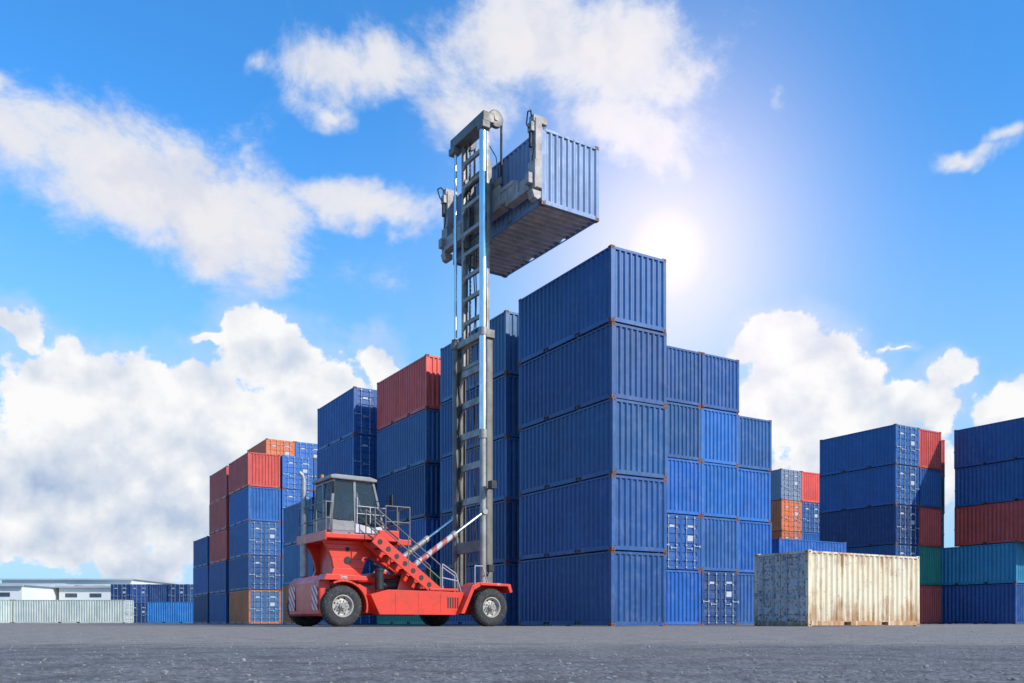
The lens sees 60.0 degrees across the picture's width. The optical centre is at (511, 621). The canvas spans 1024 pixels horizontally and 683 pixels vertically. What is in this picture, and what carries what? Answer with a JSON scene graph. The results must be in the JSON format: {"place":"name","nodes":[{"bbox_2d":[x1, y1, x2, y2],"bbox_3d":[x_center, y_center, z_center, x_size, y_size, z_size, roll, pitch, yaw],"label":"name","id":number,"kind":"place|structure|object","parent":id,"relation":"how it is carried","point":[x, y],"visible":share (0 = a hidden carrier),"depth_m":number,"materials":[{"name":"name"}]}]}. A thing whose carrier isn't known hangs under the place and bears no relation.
{"place":"outdoors","nodes":[
{"label":"outdoors","id":0,"kind":"place"},
{"bbox_2d":[0,583,73,599],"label":"warehouse","id":1,"kind":"structure","parent":0,"point":[28,591],"depth_m":173.75,"materials":[{"name":"white metal"}]},
{"bbox_2d":[54,585,110,599],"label":"warehouse","id":2,"kind":"structure","parent":0,"point":[93,592],"depth_m":182.00,"materials":[{"name":"white metal"}]},
{"bbox_2d":[0,579,175,585],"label":"warehouse","id":3,"kind":"structure","parent":0,"point":[78,582],"depth_m":205.00,"materials":[{"name":"grey metal"}]},
{"bbox_2d":[0,623,1023,682],"bbox_3d":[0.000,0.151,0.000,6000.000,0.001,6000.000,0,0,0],"label":"ground","id":4,"kind":"structure","parent":0,"point":[692,667],"depth_m":4.23,"materials":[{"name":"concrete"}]},
{"bbox_2d":[13,600,133,622],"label":"shipping container","id":5,"kind":"object","parent":4,"relation":"on","point":[73,611],"visible":0.99,"depth_m":97.03,"materials":[{"name":"metal"}]},
{"bbox_2d":[147,602,192,622],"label":"shipping container","id":6,"kind":"object","parent":4,"relation":"on","point":[169,612],"visible":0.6,"depth_m":107.02,"materials":[{"name":"metal"}]},
{"bbox_2d":[193,594,234,623],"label":"shipping container","id":7,"kind":"object","parent":4,"relation":"on","point":[201,608],"visible":0.49,"depth_m":80.77,"materials":[{"name":"metal"}]},
{"bbox_2d":[193,565,208,595],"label":"shipping container","id":8,"kind":"object","parent":7,"relation":"on","point":[200,581],"visible":0.49,"depth_m":80.72,"materials":[{"name":"metal"}]},
{"bbox_2d":[193,536,209,567],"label":"shipping container","id":9,"kind":"object","parent":8,"relation":"on","point":[201,552],"visible":0.45,"depth_m":80.73,"materials":[{"name":"metal"}]},
{"bbox_2d":[209,592,237,623],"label":"shipping container","id":10,"kind":"object","parent":4,"relation":"on","point":[219,607],"visible":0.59,"depth_m":74.59,"materials":[{"name":"metal"}]},
{"bbox_2d":[209,560,231,593],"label":"shipping container","id":11,"kind":"object","parent":10,"relation":"on","point":[219,577],"visible":0.45,"depth_m":74.58,"materials":[{"name":"metal"}]},
{"bbox_2d":[210,529,228,563],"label":"shipping container","id":12,"kind":"object","parent":11,"relation":"on","point":[219,546],"visible":0.49,"depth_m":74.83,"materials":[{"name":"metal"}]},
{"bbox_2d":[209,497,228,534],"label":"shipping container","id":13,"kind":"object","parent":12,"relation":"on","point":[218,516],"visible":0.49,"depth_m":74.64,"materials":[{"name":"metal"}]},
{"bbox_2d":[210,466,228,504],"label":"shipping container","id":14,"kind":"object","parent":13,"relation":"on","point":[219,485],"visible":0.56,"depth_m":74.83,"materials":[{"name":"metal"}]},
{"bbox_2d":[229,589,280,623],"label":"shipping container","id":15,"kind":"object","parent":4,"relation":"on","point":[249,606],"visible":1,"depth_m":67.54,"materials":[{"name":"metal"}]},
{"bbox_2d":[229,555,280,591],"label":"shipping container","id":16,"kind":"object","parent":15,"relation":"on","point":[252,572],"visible":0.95,"depth_m":67.55,"materials":[{"name":"metal"}]},
{"bbox_2d":[229,520,280,559],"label":"shipping container","id":17,"kind":"object","parent":16,"relation":"on","point":[254,538],"visible":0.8,"depth_m":67.56,"materials":[{"name":"metal"}]},
{"bbox_2d":[229,486,280,527],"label":"shipping container","id":18,"kind":"object","parent":17,"relation":"on","point":[260,504],"visible":0.83,"depth_m":67.59,"materials":[{"name":"metal"}]},
{"bbox_2d":[229,451,279,495],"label":"shipping container","id":19,"kind":"object","parent":18,"relation":"on","point":[251,469],"visible":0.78,"depth_m":67.59,"materials":[{"name":"metal"}]},
{"bbox_2d":[249,521,264,553],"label":"door","id":20,"kind":"structure","parent":17,"relation":"in","point":[257,530],"depth_m":67.02,"materials":[{"name":"paint"}]},
{"bbox_2d":[265,523,280,554],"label":"door","id":21,"kind":"structure","parent":17,"relation":"in","point":[272,535],"depth_m":67.60,"materials":[{"name":"paint"}]},
{"bbox_2d":[249,557,264,587],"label":"door","id":22,"kind":"structure","parent":16,"relation":"in","point":[257,564],"depth_m":67.01,"materials":[{"name":"paint"}]},
{"bbox_2d":[265,557,279,588],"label":"door","id":23,"kind":"structure","parent":16,"relation":"in","point":[272,575],"depth_m":67.58,"materials":[{"name":"paint"}]},
{"bbox_2d":[249,590,264,622],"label":"door","id":24,"kind":"structure","parent":15,"relation":"in","point":[257,609],"depth_m":67.06,"materials":[{"name":"paint"}]},
{"bbox_2d":[265,591,280,622],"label":"door","id":25,"kind":"structure","parent":15,"relation":"in","point":[272,609],"depth_m":67.61,"materials":[{"name":"paint"}]},
{"bbox_2d":[281,590,282,623],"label":"shipping container","id":26,"kind":"object","parent":4,"relation":"on","point":[281,606],"visible":0.1,"depth_m":67.99,"materials":[{"name":"metal"}]},
{"bbox_2d":[281,556,282,589],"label":"shipping container","id":27,"kind":"object","parent":26,"relation":"on","point":[281,572],"visible":0.03,"depth_m":68.01,"materials":[{"name":"metal"}]},
{"bbox_2d":[281,522,282,555],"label":"shipping container","id":28,"kind":"object","parent":27,"relation":"on","point":[282,539],"visible":0.07,"depth_m":67.98,"materials":[{"name":"metal"}]},
{"bbox_2d":[281,489,312,522],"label":"shipping container","id":29,"kind":"object","parent":28,"relation":"on","point":[290,497],"visible":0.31,"depth_m":68.34,"materials":[{"name":"metal"}]},
{"bbox_2d":[280,455,312,490],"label":"shipping container","id":30,"kind":"object","parent":29,"relation":"on","point":[291,467],"visible":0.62,"depth_m":68.55,"materials":[{"name":"metal"}]},
{"bbox_2d":[283,456,297,488],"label":"door","id":31,"kind":"structure","parent":30,"relation":"in","point":[290,474],"depth_m":68.35,"materials":[{"name":"paint"}]},
{"bbox_2d":[283,585,294,623],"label":"shipping container","id":32,"kind":"object","parent":4,"relation":"on","point":[287,619],"visible":0.2,"depth_m":58.74,"materials":[{"name":"metal"}]},
{"bbox_2d":[283,544,313,584],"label":"shipping container","id":33,"kind":"object","parent":32,"relation":"on","point":[291,562],"visible":0.39,"depth_m":57.76,"materials":[{"name":"metal"}]},
{"bbox_2d":[283,497,314,546],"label":"shipping container","id":34,"kind":"object","parent":33,"relation":"on","point":[290,524],"visible":0.3,"depth_m":57.43,"materials":[{"name":"metal"}]},
{"bbox_2d":[318,615,394,624],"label":"shipping container","id":35,"kind":"object","parent":4,"relation":"on","point":[367,619],"visible":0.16,"depth_m":48.65,"materials":[{"name":"metal"}]},
{"bbox_2d":[362,558,376,573],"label":"shipping container","id":36,"kind":"object","parent":35,"relation":"on","point":[368,567],"visible":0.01,"depth_m":48.62,"materials":[{"name":"paint"}]},
{"bbox_2d":[317,484,376,524],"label":"shipping container","id":37,"kind":"object","parent":36,"relation":"on","point":[366,497],"visible":0.18,"depth_m":48.92,"materials":[{"name":"metal"}]},
{"bbox_2d":[317,434,376,494],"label":"shipping container","id":38,"kind":"object","parent":37,"relation":"on","point":[354,455],"visible":0.47,"depth_m":48.87,"materials":[{"name":"metal"}]},
{"bbox_2d":[317,386,376,451],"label":"shipping container","id":39,"kind":"object","parent":38,"relation":"on","point":[350,412],"visible":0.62,"depth_m":49.07,"materials":[{"name":"metal"}]},
{"bbox_2d":[354,388,374,433],"bbox_3d":[-8.070,-11.530,48.525,1.187,2.481,0.117,0,0,-31],"label":"door","id":40,"kind":"structure","parent":39,"relation":"in","point":[365,399],"depth_m":48.57,"materials":[{"name":"paint"}]},
{"bbox_2d":[354,436,373,478],"bbox_3d":[-8.098,-8.935,48.508,1.187,2.481,0.117,0,0,-31],"label":"door","id":41,"kind":"structure","parent":38,"relation":"in","point":[364,452],"depth_m":48.56,"materials":[{"name":"paint"}]},
{"bbox_2d":[377,571,439,624],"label":"shipping container","id":42,"kind":"object","parent":4,"relation":"on","point":[396,619],"visible":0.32,"depth_m":44.38,"materials":[{"name":"metal"}]},
{"bbox_2d":[377,517,439,574],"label":"shipping container","id":43,"kind":"object","parent":42,"relation":"on","point":[421,528],"visible":0.23,"depth_m":42.82,"materials":[{"name":"metal"}]},
{"bbox_2d":[377,462,439,525],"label":"shipping container","id":44,"kind":"object","parent":43,"relation":"on","point":[416,489],"visible":0.65,"depth_m":43.67,"materials":[{"name":"metal"}]},
{"bbox_2d":[377,408,439,478],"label":"shipping container","id":45,"kind":"object","parent":44,"relation":"on","point":[412,441],"visible":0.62,"depth_m":44.07,"materials":[{"name":"metal"}]},
{"bbox_2d":[377,354,439,430],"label":"shipping container","id":46,"kind":"object","parent":45,"relation":"on","point":[411,389],"visible":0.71,"depth_m":44.08,"materials":[{"name":"metal"}]},
{"bbox_2d":[287,109,546,626],"bbox_3d":[-3.612,-8.852,30.173,7.415,18.016,6.546,0,0,-33],"label":"container handler","id":47,"kind":"object","parent":4,"relation":"on","point":[338,588],"visible":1,"depth_m":29.81,"materials":[{"name":"metal"}]},
{"bbox_2d":[453,126,598,277],"bbox_3d":[0.353,-15.245,32.783,2.442,2.591,6.115,0,0,-33],"label":"shipping container","id":48,"kind":"object","parent":47,"relation":"hanging from","point":[565,206],"visible":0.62,"depth_m":30.82,"materials":[{"name":"metal"}]},
{"bbox_2d":[443,563,518,625],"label":"shipping container","id":49,"kind":"object","parent":4,"relation":"on","point":[506,573],"visible":0.28,"depth_m":36.77,"materials":[{"name":"metal"}]},
{"bbox_2d":[440,499,525,569],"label":"shipping container","id":50,"kind":"object","parent":49,"relation":"on","point":[505,530],"visible":0.27,"depth_m":36.97,"materials":[{"name":"metal"}]},
{"bbox_2d":[440,436,518,513],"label":"shipping container","id":51,"kind":"object","parent":50,"relation":"on","point":[506,463],"visible":0.38,"depth_m":37.16,"materials":[{"name":"metal"}]},
{"bbox_2d":[440,373,518,458],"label":"shipping container","id":52,"kind":"object","parent":51,"relation":"on","point":[505,404],"visible":0.38,"depth_m":37.17,"materials":[{"name":"metal"}]},
{"bbox_2d":[440,310,518,403],"bbox_3d":[-0.777,-11.525,39.647,2.442,2.591,6.115,0,0,-31],"label":"shipping container","id":53,"kind":"object","parent":52,"relation":"on","point":[504,325],"visible":0.38,"depth_m":36.93,"materials":[{"name":"metal"}]},
{"bbox_2d":[518,550,665,625],"bbox_3d":[2.845,-1.145,33.355,2.442,2.591,6.115,0,0,-31],"label":"shipping container","id":54,"kind":"object","parent":4,"relation":"on","point":[613,588],"visible":1,"depth_m":31.29,"materials":[{"name":"metal"}]},
{"bbox_2d":[519,474,666,559],"bbox_3d":[2.866,-3.740,33.318,2.442,2.591,6.115,0,0,-31],"label":"shipping container","id":55,"kind":"object","parent":54,"relation":"on","point":[615,512],"visible":0.91,"depth_m":31.27,"materials":[{"name":"metal"}]},
{"bbox_2d":[519,397,667,494],"bbox_3d":[2.885,-6.335,33.323,2.442,2.591,6.115,0,0,-31],"label":"shipping container","id":56,"kind":"object","parent":55,"relation":"on","point":[612,435],"visible":0.86,"depth_m":31.27,"materials":[{"name":"metal"}]},
{"bbox_2d":[519,321,666,429],"bbox_3d":[2.859,-8.931,33.375,2.442,2.591,6.115,0,0,-31],"label":"shipping container","id":57,"kind":"object","parent":56,"relation":"on","point":[613,359],"visible":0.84,"depth_m":31.33,"materials":[{"name":"metal"}]},
{"bbox_2d":[518,244,665,364],"bbox_3d":[2.843,-11.525,33.335,2.442,2.591,6.115,0,0,-31],"label":"shipping container","id":58,"kind":"object","parent":57,"relation":"on","point":[610,283],"visible":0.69,"depth_m":31.26,"materials":[{"name":"metal"}]},
{"bbox_2d":[666,570,700,624],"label":"shipping container","id":59,"kind":"object","parent":4,"relation":"on","point":[683,597],"visible":0.2,"depth_m":41.54,"materials":[{"name":"metal"}]},
{"bbox_2d":[666,514,700,570],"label":"shipping container","id":60,"kind":"object","parent":59,"relation":"on","point":[683,542],"visible":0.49,"depth_m":41.59,"materials":[{"name":"metal"}]},
{"bbox_2d":[666,514,680,567],"bbox_3d":[7.393,-3.745,41.160,1.187,2.481,0.117,0,0,-31],"label":"door","id":61,"kind":"structure","parent":60,"relation":"in","point":[673,555],"depth_m":41.27,"materials":[{"name":"paint"}]},
{"bbox_2d":[667,458,700,515],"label":"shipping container","id":62,"kind":"object","parent":60,"relation":"on","point":[684,488],"visible":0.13,"depth_m":41.63,"materials":[{"name":"metal"}]},
{"bbox_2d":[667,402,700,460],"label":"shipping container","id":63,"kind":"object","parent":62,"relation":"on","point":[684,432],"visible":0.19,"depth_m":41.65,"materials":[{"name":"metal"}]},
{"bbox_2d":[667,345,700,406],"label":"shipping container","id":64,"kind":"object","parent":63,"relation":"on","point":[684,376],"visible":0.13,"depth_m":41.55,"materials":[{"name":"metal"}]},
{"bbox_2d":[681,516,700,568],"bbox_3d":[8.432,-3.745,41.782,1.187,2.481,0.117,0,0,-31],"label":"door","id":65,"kind":"structure","parent":60,"relation":"in","point":[689,526],"depth_m":41.77,"materials":[{"name":"paint"}]},
{"bbox_2d":[701,571,738,624],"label":"shipping container","id":66,"kind":"object","parent":4,"relation":"on","point":[719,598],"visible":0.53,"depth_m":42.76,"materials":[{"name":"metal"}]},
{"bbox_2d":[702,572,719,623],"bbox_3d":[9.537,-1.151,42.433,1.187,2.481,0.117,0,0,-31],"label":"door","id":67,"kind":"structure","parent":66,"relation":"in","point":[711,602],"depth_m":42.49,"materials":[{"name":"paint"}]},
{"bbox_2d":[692,516,737,571],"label":"shipping container","id":68,"kind":"object","parent":66,"relation":"on","point":[719,544],"visible":0.21,"depth_m":42.83,"materials":[{"name":"metal"}]},
{"bbox_2d":[701,461,738,518],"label":"shipping container","id":69,"kind":"object","parent":68,"relation":"on","point":[719,490],"visible":0.22,"depth_m":42.79,"materials":[{"name":"metal"}]},
{"bbox_2d":[701,407,737,465],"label":"shipping container","id":70,"kind":"object","parent":69,"relation":"on","point":[719,437],"visible":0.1,"depth_m":42.84,"materials":[{"name":"metal"}]},
{"bbox_2d":[701,352,738,412],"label":"shipping container","id":71,"kind":"object","parent":70,"relation":"on","point":[719,383],"visible":0.22,"depth_m":42.73,"materials":[{"name":"metal"}]},
{"bbox_2d":[720,572,738,623],"bbox_3d":[10.571,-1.151,43.059,1.187,2.481,0.117,0,0,-31],"label":"door","id":72,"kind":"structure","parent":66,"relation":"in","point":[728,582],"depth_m":43.04,"materials":[{"name":"paint"}]},
{"bbox_2d":[739,573,753,624],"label":"shipping container","id":73,"kind":"object","parent":4,"relation":"on","point":[746,598],"visible":0.12,"depth_m":44.16,"materials":[{"name":"metal"}]},
{"bbox_2d":[738,520,771,573],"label":"shipping container","id":74,"kind":"object","parent":73,"relation":"on","point":[754,538],"visible":0.13,"depth_m":44.33,"materials":[{"name":"metal"}]},
{"bbox_2d":[738,468,770,522],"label":"shipping container","id":75,"kind":"object","parent":74,"relation":"on","point":[754,495],"visible":0.15,"depth_m":44.44,"materials":[{"name":"metal"}]},
{"bbox_2d":[738,415,771,471],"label":"shipping container","id":76,"kind":"object","parent":75,"relation":"on","point":[754,443],"visible":0.17,"depth_m":44.41,"materials":[{"name":"metal"}]},
{"bbox_2d":[754,550,919,625],"bbox_3d":[11.949,-1.145,32.504,6.115,2.591,2.442,0,0,-31],"label":"shipping container","id":77,"kind":"object","parent":4,"relation":"on","point":[810,588],"visible":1,"depth_m":31.21,"materials":[{"name":"beige metal"}]},
{"bbox_2d":[754,554,780,623],"bbox_3d":[9.067,-1.151,31.481,0.117,2.481,1.187,0,0,-31],"label":"door","id":78,"kind":"structure","parent":77,"relation":"in","point":[768,595],"depth_m":31.44,"materials":[{"name":"grey paint"}]},
{"bbox_2d":[781,552,807,624],"bbox_3d":[9.690,-1.151,30.443,0.117,2.481,1.187,0,0,-31],"label":"door","id":79,"kind":"structure","parent":77,"relation":"in","point":[793,592],"depth_m":30.48,"materials":[{"name":"grey paint"}]},
{"bbox_2d":[920,585,941,623],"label":"shipping container","id":80,"kind":"object","parent":4,"relation":"on","point":[930,604],"visible":0.18,"depth_m":59.28,"materials":[{"name":"metal"}]},
{"bbox_2d":[919,546,940,585],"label":"shipping container","id":81,"kind":"object","parent":80,"relation":"on","point":[930,566],"visible":0.09,"depth_m":59.30,"materials":[{"name":"metal"}]},
{"bbox_2d":[919,506,941,546],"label":"shipping container","id":82,"kind":"object","parent":81,"relation":"on","point":[930,527],"visible":0.14,"depth_m":59.28,"materials":[{"name":"metal"}]},
{"bbox_2d":[919,467,941,508],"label":"shipping container","id":83,"kind":"object","parent":82,"relation":"on","point":[930,488],"visible":0.22,"depth_m":59.29,"materials":[{"name":"metal"}]},
{"bbox_2d":[919,428,940,469],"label":"shipping container","id":84,"kind":"object","parent":83,"relation":"on","point":[929,449],"visible":0.16,"depth_m":59.23,"materials":[{"name":"metal"}]},
{"bbox_2d":[942,583,1023,623],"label":"shipping container","id":85,"kind":"object","parent":4,"relation":"on","point":[987,604],"visible":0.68,"depth_m":57.59,"materials":[{"name":"metal"}]},
{"bbox_2d":[936,542,1023,585],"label":"shipping container","id":86,"kind":"object","parent":85,"relation":"on","point":[1001,563],"visible":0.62,"depth_m":57.68,"materials":[{"name":"metal"}]},
{"bbox_2d":[954,500,1023,546],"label":"shipping container","id":87,"kind":"object","parent":86,"relation":"on","point":[996,523],"visible":0.91,"depth_m":57.21,"materials":[{"name":"metal"}]},
{"bbox_2d":[955,459,1023,507],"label":"shipping container","id":88,"kind":"object","parent":87,"relation":"on","point":[1000,482],"visible":0.81,"depth_m":57.28,"materials":[{"name":"metal"}]},
{"bbox_2d":[954,417,1023,468],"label":"shipping container","id":89,"kind":"object","parent":88,"relation":"on","point":[996,442],"visible":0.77,"depth_m":57.23,"materials":[{"name":"metal"}]},
{"bbox_2d":[0,0,1023,583],"label":"sky","id":90,"kind":"structure","parent":0,"point":[221,221],"materials":[{"name":"blue"}]},
{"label":"shipping container","id":91,"kind":"object","parent":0,"visible":0},
{"bbox_2d":[802,532,819,540],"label":"shipping container","id":92,"kind":"object","parent":91,"relation":"on","point":[811,536],"visible":0.07,"depth_m":75.99,"materials":[{"name":"metal"}]},
{"bbox_2d":[802,502,819,533],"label":"shipping container","id":93,"kind":"object","parent":92,"relation":"on","point":[810,518],"visible":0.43,"depth_m":75.92,"materials":[{"name":"metal"}]},
{"bbox_2d":[801,471,819,503],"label":"shipping container","id":94,"kind":"object","parent":93,"relation":"on","point":[809,487],"visible":0.17,"depth_m":75.85,"materials":[{"name":"metal"}]},
{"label":"shipping container","id":95,"kind":"object","parent":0,"visible":0},
{"bbox_2d":[846,544,918,556],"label":"shipping container","id":96,"kind":"object","parent":95,"relation":"on","point":[901,550],"visible":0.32,"depth_m":58.19,"materials":[{"name":"metal"}]},
{"bbox_2d":[819,504,919,548],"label":"shipping container","id":97,"kind":"object","parent":96,"relation":"on","point":[883,525],"visible":0.72,"depth_m":58.83,"materials":[{"name":"metal"}]},
{"bbox_2d":[819,464,918,513],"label":"shipping container","id":98,"kind":"object","parent":97,"relation":"on","point":[881,486],"visible":0.89,"depth_m":59.07,"materials":[{"name":"metal"}]},
{"bbox_2d":[820,424,918,476],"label":"shipping container","id":99,"kind":"object","parent":98,"relation":"on","point":[897,444],"visible":0.84,"depth_m":58.97,"materials":[{"name":"metal"}]},
{"bbox_2d":[907,427,918,464],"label":"door","id":100,"kind":"structure","parent":99,"relation":"in","point":[912,434],"depth_m":58.19,"materials":[{"name":"paint"}]},
{"bbox_2d":[907,506,919,543],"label":"door","id":101,"kind":"structure","parent":97,"relation":"in","point":[912,513],"depth_m":58.26,"materials":[{"name":"paint"}]},
{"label":"shipping container","id":102,"kind":"object","parent":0,"visible":0},
{"bbox_2d":[772,538,845,553],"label":"shipping container","id":103,"kind":"object","parent":102,"relation":"on","point":[781,545],"visible":0.29,"depth_m":54.18,"materials":[{"name":"metal"}]},
{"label":"shipping container","id":104,"kind":"object","parent":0,"visible":0},
{"bbox_2d":[247,438,294,455],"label":"shipping container","id":105,"kind":"object","parent":104,"relation":"on","point":[274,446],"visible":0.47,"depth_m":75.19,"materials":[{"name":"metal"}]},
{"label":"shipping container","id":106,"kind":"object","parent":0,"visible":0},
{"bbox_2d":[772,530,801,539],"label":"shipping container","id":107,"kind":"object","parent":106,"relation":"on","point":[787,535],"visible":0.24,"depth_m":74.59,"materials":[{"name":"metal"}]},
{"bbox_2d":[771,499,801,531],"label":"shipping container","id":108,"kind":"object","parent":107,"relation":"on","point":[786,515],"visible":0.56,"depth_m":74.58,"materials":[{"name":"metal"}]},
{"bbox_2d":[771,468,800,500],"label":"shipping container","id":109,"kind":"object","parent":108,"relation":"on","point":[785,484],"visible":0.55,"depth_m":74.58,"materials":[{"name":"metal"}]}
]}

